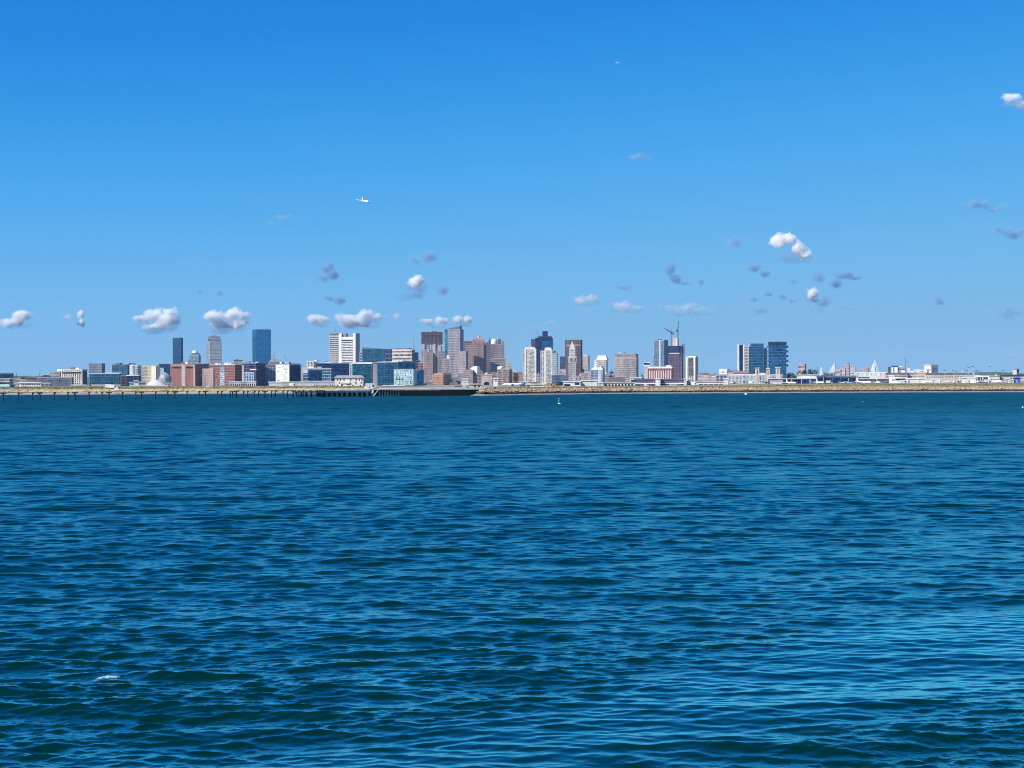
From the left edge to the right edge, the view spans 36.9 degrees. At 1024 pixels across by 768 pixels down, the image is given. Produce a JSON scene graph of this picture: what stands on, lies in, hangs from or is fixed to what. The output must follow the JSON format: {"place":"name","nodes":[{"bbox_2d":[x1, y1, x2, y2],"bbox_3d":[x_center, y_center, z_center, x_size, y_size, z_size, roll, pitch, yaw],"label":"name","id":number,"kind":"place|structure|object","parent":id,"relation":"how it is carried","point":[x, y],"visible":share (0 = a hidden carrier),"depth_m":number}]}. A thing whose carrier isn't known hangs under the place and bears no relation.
{"place":"outdoors","nodes":[
{"label":"outdoors","id":0,"kind":"place"},
{"bbox_2d":[0,392,1023,767],"bbox_3d":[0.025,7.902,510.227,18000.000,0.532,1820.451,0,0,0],"label":"water","id":1,"kind":"structure","parent":0,"point":[628,580],"depth_m":61.95},
{"bbox_2d":[0,388,326,400],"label":"approach light pier","id":2,"kind":"structure","parent":1,"relation":"in","point":[141,392],"depth_m":897.40},
{"bbox_2d":[294,390,371,396],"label":"quay","id":3,"kind":"structure","parent":1,"relation":"in","point":[342,393],"depth_m":988.55},
{"bbox_2d":[0,383,1023,395],"bbox_3d":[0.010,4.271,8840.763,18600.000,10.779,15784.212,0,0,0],"label":"ground","id":4,"kind":"structure","parent":0,"point":[192,390],"depth_m":1271.97},
{"bbox_2d":[0,378,11,386],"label":"warehouse","id":5,"kind":"structure","parent":4,"relation":"on","point":[5,382],"depth_m":1385.30},
{"bbox_2d":[0,373,13,377],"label":"exhibition hall","id":6,"kind":"structure","parent":4,"relation":"on","point":[6,375],"depth_m":2901.16},
{"bbox_2d":[18,382,42,386],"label":"office block","id":7,"kind":"structure","parent":4,"relation":"on","point":[23,384],"depth_m":1559.33},
{"bbox_2d":[37,375,72,385],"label":"office slab","id":8,"kind":"structure","parent":4,"relation":"on","point":[61,381],"depth_m":2299.09},
{"bbox_2d":[50,371,60,376],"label":"office block","id":9,"kind":"structure","parent":4,"relation":"on","point":[55,373],"depth_m":2901.08},
{"bbox_2d":[57,367,87,384],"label":"hotel","id":10,"kind":"structure","parent":4,"relation":"on","point":[78,375],"depth_m":3005.66},
{"bbox_2d":[89,363,104,372],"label":"office tower","id":11,"kind":"structure","parent":4,"relation":"on","point":[96,367],"depth_m":4303.31},
{"bbox_2d":[89,373,120,385],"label":"office block","id":12,"kind":"structure","parent":4,"relation":"on","point":[103,378],"depth_m":2501.14},
{"bbox_2d":[120,376,125,385],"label":"office block","id":13,"kind":"structure","parent":4,"relation":"on","point":[122,380],"depth_m":2447.83},
{"bbox_2d":[112,363,135,375],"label":"office tower","id":14,"kind":"structure","parent":4,"relation":"on","point":[123,369],"depth_m":3907.26},
{"bbox_2d":[126,375,140,385],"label":"office block","id":15,"kind":"structure","parent":4,"relation":"on","point":[130,378],"depth_m":2402.39},
{"bbox_2d":[129,364,142,381],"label":"apartment block","id":16,"kind":"structure","parent":4,"relation":"on","point":[135,369],"depth_m":3600.35},
{"bbox_2d":[142,366,159,385],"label":"apartment block","id":17,"kind":"structure","parent":4,"relation":"on","point":[150,373],"depth_m":3302.31},
{"bbox_2d":[147,380,166,385],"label":"tent","id":18,"kind":"object","parent":4,"relation":"on","point":[155,383],"visible":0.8,"depth_m":1901.83},
{"bbox_2d":[158,372,170,384],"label":"storage dome","id":19,"kind":"structure","parent":4,"relation":"on","point":[165,377],"depth_m":2000.01},
{"bbox_2d":[159,364,169,374],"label":"office block","id":20,"kind":"structure","parent":4,"relation":"on","point":[164,368],"depth_m":3502.76},
{"bbox_2d":[173,338,182,363],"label":"office tower","id":21,"kind":"structure","parent":4,"relation":"on","point":[177,350],"depth_m":6606.04},
{"bbox_2d":[170,362,202,385],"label":"brick warehouse","id":22,"kind":"structure","parent":4,"relation":"on","point":[186,374],"depth_m":3008.11},
{"bbox_2d":[188,350,200,363],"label":"office tower","id":23,"kind":"structure","parent":4,"relation":"on","point":[194,356],"depth_m":6505.00},
{"bbox_2d":[202,369,214,385],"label":"brick block","id":24,"kind":"structure","parent":4,"relation":"on","point":[208,377],"depth_m":2902.35},
{"bbox_2d":[206,336,221,362],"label":"office tower","id":25,"kind":"structure","parent":4,"relation":"on","point":[213,349],"depth_m":6394.56},
{"bbox_2d":[196,363,234,368],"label":"office block","id":26,"kind":"structure","parent":4,"relation":"on","point":[205,365],"depth_m":3687.59},
{"bbox_2d":[209,363,241,385],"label":"brick warehouse","id":27,"kind":"structure","parent":4,"relation":"on","point":[225,373],"depth_m":3157.36},
{"bbox_2d":[228,381,256,385],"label":"shed","id":28,"kind":"structure","parent":4,"relation":"on","point":[242,383],"depth_m":2300.30},
{"bbox_2d":[244,369,256,380],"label":"annexe","id":29,"kind":"structure","parent":4,"relation":"on","point":[249,376],"depth_m":2902.12},
{"bbox_2d":[241,362,264,385],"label":"office block","id":30,"kind":"structure","parent":4,"relation":"on","point":[259,372],"depth_m":3310.04},
{"bbox_2d":[252,327,270,364],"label":"office tower","id":31,"kind":"structure","parent":4,"relation":"on","point":[261,345],"depth_m":6295.77},
{"bbox_2d":[265,365,275,385],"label":"office block","id":32,"kind":"structure","parent":4,"relation":"on","point":[270,373],"depth_m":3347.97},
{"bbox_2d":[268,355,279,364],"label":"pyramid roof building","id":33,"kind":"structure","parent":4,"relation":"on","point":[273,361],"depth_m":5997.92},
{"bbox_2d":[276,362,300,381],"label":"office block","id":34,"kind":"structure","parent":4,"relation":"on","point":[288,372],"depth_m":3010.31},
{"bbox_2d":[269,381,334,385],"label":"terminal","id":35,"kind":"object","parent":4,"relation":"on","point":[315,383],"visible":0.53,"depth_m":1994.52},
{"bbox_2d":[306,360,318,367],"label":"apartment block","id":36,"kind":"structure","parent":4,"relation":"on","point":[311,363],"depth_m":5004.06},
{"bbox_2d":[302,366,332,380],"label":"office block","id":37,"kind":"structure","parent":4,"relation":"on","point":[319,373],"depth_m":3003.25},
{"bbox_2d":[316,361,351,380],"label":"office block","id":38,"kind":"structure","parent":4,"relation":"on","point":[342,369],"depth_m":3297.38},
{"bbox_2d":[329,333,338,362],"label":"office tower","id":39,"kind":"structure","parent":4,"relation":"on","point":[334,346],"depth_m":5297.94},
{"bbox_2d":[339,333,359,363],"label":"office tower","id":40,"kind":"structure","parent":4,"relation":"on","point":[349,350],"depth_m":4910.62},
{"bbox_2d":[334,375,364,385],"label":"terminal house","id":41,"kind":"structure","parent":4,"relation":"on","point":[351,380],"depth_m":1501.71},
{"bbox_2d":[352,362,372,385],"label":"office block","id":42,"kind":"structure","parent":4,"relation":"on","point":[365,369],"depth_m":3202.42},
{"bbox_2d":[362,347,384,361],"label":"office block","id":43,"kind":"structure","parent":4,"relation":"on","point":[373,354],"depth_m":4296.82},
{"bbox_2d":[372,362,376,385],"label":"stair tower","id":44,"kind":"structure","parent":4,"relation":"on","point":[374,373],"depth_m":3099.47},
{"bbox_2d":[385,349,392,361],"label":"office block","id":45,"kind":"structure","parent":4,"relation":"on","point":[388,355],"depth_m":4698.74},
{"bbox_2d":[377,361,414,385],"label":"office block","id":46,"kind":"structure","parent":4,"relation":"on","point":[385,372],"depth_m":3068.97},
{"bbox_2d":[392,348,414,361],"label":"office block","id":47,"kind":"structure","parent":4,"relation":"on","point":[402,354],"depth_m":4511.98},
{"bbox_2d":[394,369,416,384],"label":"office block","id":48,"kind":"structure","parent":4,"relation":"on","point":[404,376],"depth_m":2705.99},
{"bbox_2d":[413,352,420,369],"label":"office block","id":49,"kind":"structure","parent":4,"relation":"on","point":[416,360],"depth_m":4399.30},
{"bbox_2d":[416,370,423,385],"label":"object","id":50,"kind":"structure","parent":4,"relation":"on","point":[419,377],"depth_m":2751.20},
{"bbox_2d":[369,387,489,395],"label":"runway deck","id":51,"kind":"structure","parent":4,"relation":"on","point":[454,391],"depth_m":1031.95},
{"bbox_2d":[421,331,443,381],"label":"office tower","id":52,"kind":"structure","parent":4,"relation":"on","point":[432,354],"depth_m":4896.27},
{"bbox_2d":[433,373,450,384],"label":"brick building","id":53,"kind":"structure","parent":4,"relation":"on","point":[440,378],"depth_m":3909.22},
{"bbox_2d":[442,355,448,372],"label":"office block","id":54,"kind":"structure","parent":4,"relation":"on","point":[445,365],"depth_m":4349.16},
{"bbox_2d":[444,326,463,376],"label":"office tower","id":55,"kind":"structure","parent":4,"relation":"on","point":[453,341],"depth_m":4609.38},
{"bbox_2d":[451,376,459,384],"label":"block","id":56,"kind":"structure","parent":4,"relation":"on","point":[454,379],"depth_m":3699.32},
{"bbox_2d":[458,351,467,373],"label":"office tower","id":57,"kind":"structure","parent":4,"relation":"on","point":[462,360],"depth_m":4303.96},
{"bbox_2d":[463,366,479,382],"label":"hotel wing","id":58,"kind":"structure","parent":4,"relation":"on","point":[471,375],"depth_m":4004.84},
{"bbox_2d":[468,383,481,386],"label":"gatehouse","id":59,"kind":"object","parent":4,"relation":"on","point":[474,384],"visible":0.79,"depth_m":1419.09},
{"bbox_2d":[465,335,486,373],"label":"office tower","id":60,"kind":"structure","parent":4,"relation":"on","point":[476,349],"depth_m":4698.62},
{"bbox_2d":[481,372,491,384],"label":"arch gateway","id":61,"kind":"object","parent":4,"relation":"on","point":[486,378],"visible":0.98,"depth_m":3849.86},
{"bbox_2d":[486,339,490,374],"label":"office tower","id":62,"kind":"structure","parent":4,"relation":"on","point":[488,350],"depth_m":4849.55},
{"bbox_2d":[490,339,505,371],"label":"office tower","id":63,"kind":"structure","parent":4,"relation":"on","point":[497,358],"depth_m":4699.27},
{"bbox_2d":[497,366,511,384],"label":"hotel wing","id":64,"kind":"structure","parent":4,"relation":"on","point":[504,375],"depth_m":4006.55},
{"bbox_2d":[0,383,1023,389],"bbox_3d":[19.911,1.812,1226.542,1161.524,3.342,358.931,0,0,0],"label":"grass","id":65,"kind":"structure","parent":4,"relation":"on","point":[955,385],"depth_m":1275.45},
{"bbox_2d":[3,385,1023,394],"bbox_3d":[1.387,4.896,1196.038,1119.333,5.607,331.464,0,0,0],"label":"riprap","id":66,"kind":"object","parent":4,"relation":"on","point":[723,389],"visible":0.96,"depth_m":1218.32},
{"bbox_2d":[512,371,522,382],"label":"block","id":67,"kind":"structure","parent":4,"relation":"on","point":[520,375],"depth_m":4199.59},
{"bbox_2d":[523,347,536,383],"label":"apartment tower","id":68,"kind":"structure","parent":4,"relation":"on","point":[530,364],"depth_m":3999.75},
{"bbox_2d":[525,383,543,386],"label":"shed","id":69,"kind":"structure","parent":4,"relation":"on","point":[535,385],"depth_m":1500.02},
{"bbox_2d":[535,331,552,373],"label":"office tower","id":70,"kind":"structure","parent":4,"relation":"on","point":[543,341],"depth_m":4700.18},
{"bbox_2d":[540,346,552,382],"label":"apartment tower","id":71,"kind":"structure","parent":4,"relation":"on","point":[546,354],"depth_m":3949.89},
{"bbox_2d":[553,351,557,374],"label":"office tower","id":72,"kind":"structure","parent":4,"relation":"on","point":[555,362],"depth_m":4302.72},
{"bbox_2d":[551,374,565,384],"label":"block","id":73,"kind":"structure","parent":4,"relation":"on","point":[555,379],"depth_m":3900.35},
{"bbox_2d":[559,356,565,372],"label":"office tower","id":74,"kind":"structure","parent":4,"relation":"on","point":[562,369],"depth_m":4599.73},
{"bbox_2d":[562,381,580,385],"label":"hangar","id":75,"kind":"structure","parent":4,"relation":"on","point":[571,383],"depth_m":1800.29},
{"bbox_2d":[568,342,576,380],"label":"clock tower","id":76,"kind":"structure","parent":4,"relation":"on","point":[572,365],"depth_m":4199.88},
{"bbox_2d":[565,340,581,380],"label":"office tower","id":77,"kind":"structure","parent":4,"relation":"on","point":[578,347],"depth_m":4707.09},
{"bbox_2d":[579,372,590,379],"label":"block","id":78,"kind":"structure","parent":4,"relation":"on","point":[586,376],"depth_m":4100.53},
{"bbox_2d":[582,354,589,371],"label":"office tower","id":79,"kind":"structure","parent":4,"relation":"on","point":[585,362],"depth_m":4804.49},
{"bbox_2d":[580,380,597,385],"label":"hangar","id":80,"kind":"structure","parent":4,"relation":"on","point":[588,382],"depth_m":1820.37},
{"bbox_2d":[591,366,604,384],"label":"gabled building","id":81,"kind":"structure","parent":4,"relation":"on","point":[597,373],"depth_m":4005.27},
{"bbox_2d":[594,355,608,372],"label":"office tower","id":82,"kind":"structure","parent":4,"relation":"on","point":[602,360],"depth_m":5006.28},
{"bbox_2d":[608,377,625,381],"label":"hall","id":83,"kind":"structure","parent":4,"relation":"on","point":[616,379],"depth_m":2051.60},
{"bbox_2d":[604,382,634,385],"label":"arcade","id":84,"kind":"object","parent":4,"relation":"on","point":[619,383],"visible":0.86,"depth_m":1750.92},
{"bbox_2d":[614,352,638,381],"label":"office tower","id":85,"kind":"structure","parent":4,"relation":"on","point":[625,365],"depth_m":4109.32},
{"bbox_2d":[634,379,655,385],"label":"hangar","id":86,"kind":"structure","parent":4,"relation":"on","point":[642,382],"depth_m":1850.92},
{"bbox_2d":[644,362,649,378],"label":"control tower","id":87,"kind":"structure","parent":4,"relation":"on","point":[646,364],"depth_m":2850.02},
{"bbox_2d":[653,339,667,366],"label":"office tower","id":88,"kind":"structure","parent":4,"relation":"on","point":[660,357],"depth_m":4310.17},
{"bbox_2d":[648,365,672,384],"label":"brick block","id":89,"kind":"structure","parent":4,"relation":"on","point":[666,372],"depth_m":2905.33},
{"bbox_2d":[660,379,683,385],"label":"hangar","id":90,"kind":"structure","parent":4,"relation":"on","point":[664,382],"depth_m":1851.41},
{"bbox_2d":[668,338,684,378],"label":"unfinished tower","id":91,"kind":"structure","parent":4,"relation":"on","point":[676,359],"depth_m":4105.73},
{"bbox_2d":[686,356,697,383],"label":"office tower","id":92,"kind":"structure","parent":4,"relation":"on","point":[691,368],"depth_m":4006.06},
{"bbox_2d":[686,380,723,384],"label":"hangar","id":93,"kind":"structure","parent":4,"relation":"on","point":[720,382],"depth_m":1852.09},
{"bbox_2d":[715,374,728,383],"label":"office block","id":94,"kind":"structure","parent":4,"relation":"on","point":[718,377],"depth_m":2704.20},
{"bbox_2d":[728,374,754,383],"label":"terminal","id":95,"kind":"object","parent":4,"relation":"on","point":[742,378],"visible":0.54,"depth_m":2307.58},
{"bbox_2d":[737,344,748,370],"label":"office tower","id":96,"kind":"structure","parent":4,"relation":"on","point":[742,357],"depth_m":3501.33},
{"bbox_2d":[755,368,758,383],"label":"stair tower","id":97,"kind":"structure","parent":4,"relation":"on","point":[756,375],"depth_m":2200.40},
{"bbox_2d":[749,343,766,373],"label":"office tower","id":98,"kind":"structure","parent":4,"relation":"on","point":[757,355],"depth_m":3453.15},
{"bbox_2d":[766,368,769,383],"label":"stair tower","id":99,"kind":"structure","parent":4,"relation":"on","point":[767,372],"depth_m":2200.49},
{"bbox_2d":[759,373,782,383],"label":"terminal","id":100,"kind":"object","parent":4,"relation":"on","point":[762,377],"visible":0.21,"depth_m":2254.09},
{"bbox_2d":[766,341,787,377],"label":"office tower","id":101,"kind":"structure","parent":4,"relation":"on","point":[777,351],"depth_m":3403.23},
{"bbox_2d":[767,378,815,383],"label":"terminal pier","id":102,"kind":"structure","parent":4,"relation":"on","point":[805,380],"depth_m":2054.27},
{"bbox_2d":[798,364,805,374],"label":"office cube","id":103,"kind":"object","parent":4,"relation":"on","point":[801,367],"visible":0.41,"depth_m":4304.80},
{"bbox_2d":[797,374,817,383],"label":"terminal","id":104,"kind":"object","parent":4,"relation":"on","point":[806,376],"visible":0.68,"depth_m":2202.59},
{"bbox_2d":[829,361,835,375],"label":"bridge tower","id":105,"kind":"structure","parent":4,"relation":"on","point":[833,368],"depth_m":5199.29},
{"bbox_2d":[824,376,856,383],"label":"terminal hall","id":106,"kind":"structure","parent":4,"relation":"on","point":[840,379],"depth_m":2004.21},
{"bbox_2d":[844,363,848,375],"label":"flats","id":107,"kind":"structure","parent":4,"relation":"on","point":[846,367],"depth_m":4701.03},
{"bbox_2d":[855,372,886,382],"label":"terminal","id":108,"kind":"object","parent":4,"relation":"on","point":[864,374],"visible":0.51,"depth_m":4611.23},
{"bbox_2d":[857,376,888,382],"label":"concourse","id":109,"kind":"structure","parent":4,"relation":"on","point":[874,379],"depth_m":1955.12},
{"bbox_2d":[871,359,878,371],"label":"bridge tower","id":110,"kind":"structure","parent":4,"relation":"on","point":[873,368],"depth_m":5098.36},
{"bbox_2d":[885,370,907,382],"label":"terminal","id":111,"kind":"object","parent":4,"relation":"on","point":[896,373],"visible":0.34,"depth_m":2505.27},
{"bbox_2d":[894,375,907,382],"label":"concourse","id":112,"kind":"structure","parent":4,"relation":"on","point":[898,378],"depth_m":1851.91},
{"bbox_2d":[907,371,919,377],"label":"terminal","id":113,"kind":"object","parent":4,"relation":"on","point":[912,374],"visible":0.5,"depth_m":2505.18},
{"bbox_2d":[907,378,925,382],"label":"cargo shed","id":114,"kind":"structure","parent":4,"relation":"on","point":[916,380],"depth_m":1802.29},
{"bbox_2d":[916,371,925,377],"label":"terminal","id":115,"kind":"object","parent":4,"relation":"on","point":[920,374],"visible":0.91,"depth_m":2351.49},
{"bbox_2d":[924,364,938,372],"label":"control block","id":116,"kind":"structure","parent":4,"relation":"on","point":[930,368],"depth_m":2705.17},
{"bbox_2d":[925,371,943,382],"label":"terminal","id":117,"kind":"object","parent":4,"relation":"on","point":[929,376],"visible":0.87,"depth_m":2453.87},
{"bbox_2d":[943,371,953,382],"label":"terminal","id":118,"kind":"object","parent":4,"relation":"on","point":[949,377],"visible":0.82,"depth_m":2402.21},
{"bbox_2d":[954,371,964,382],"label":"terminal","id":119,"kind":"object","parent":4,"relation":"on","point":[956,375],"visible":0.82,"depth_m":2382.89},
{"bbox_2d":[974,376,988,382],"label":"canopy","id":120,"kind":"object","parent":4,"relation":"on","point":[980,378],"visible":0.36,"depth_m":2168.09},
{"bbox_2d":[989,374,999,382],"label":"terminal","id":121,"kind":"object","parent":4,"relation":"on","point":[995,377],"visible":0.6,"depth_m":2252.46},
{"bbox_2d":[998,372,1023,382],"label":"terminal","id":122,"kind":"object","parent":4,"relation":"on","point":[1002,377],"visible":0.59,"depth_m":2256.09},
{"bbox_2d":[0,0,1023,377],"label":"sky","id":123,"kind":"structure","parent":0,"point":[841,182]},
{"bbox_2d":[14,372,1023,384],"bbox_3d":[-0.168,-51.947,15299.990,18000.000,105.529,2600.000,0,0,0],"label":"hills","id":124,"kind":"structure","parent":0,"point":[979,373],"depth_m":14586.54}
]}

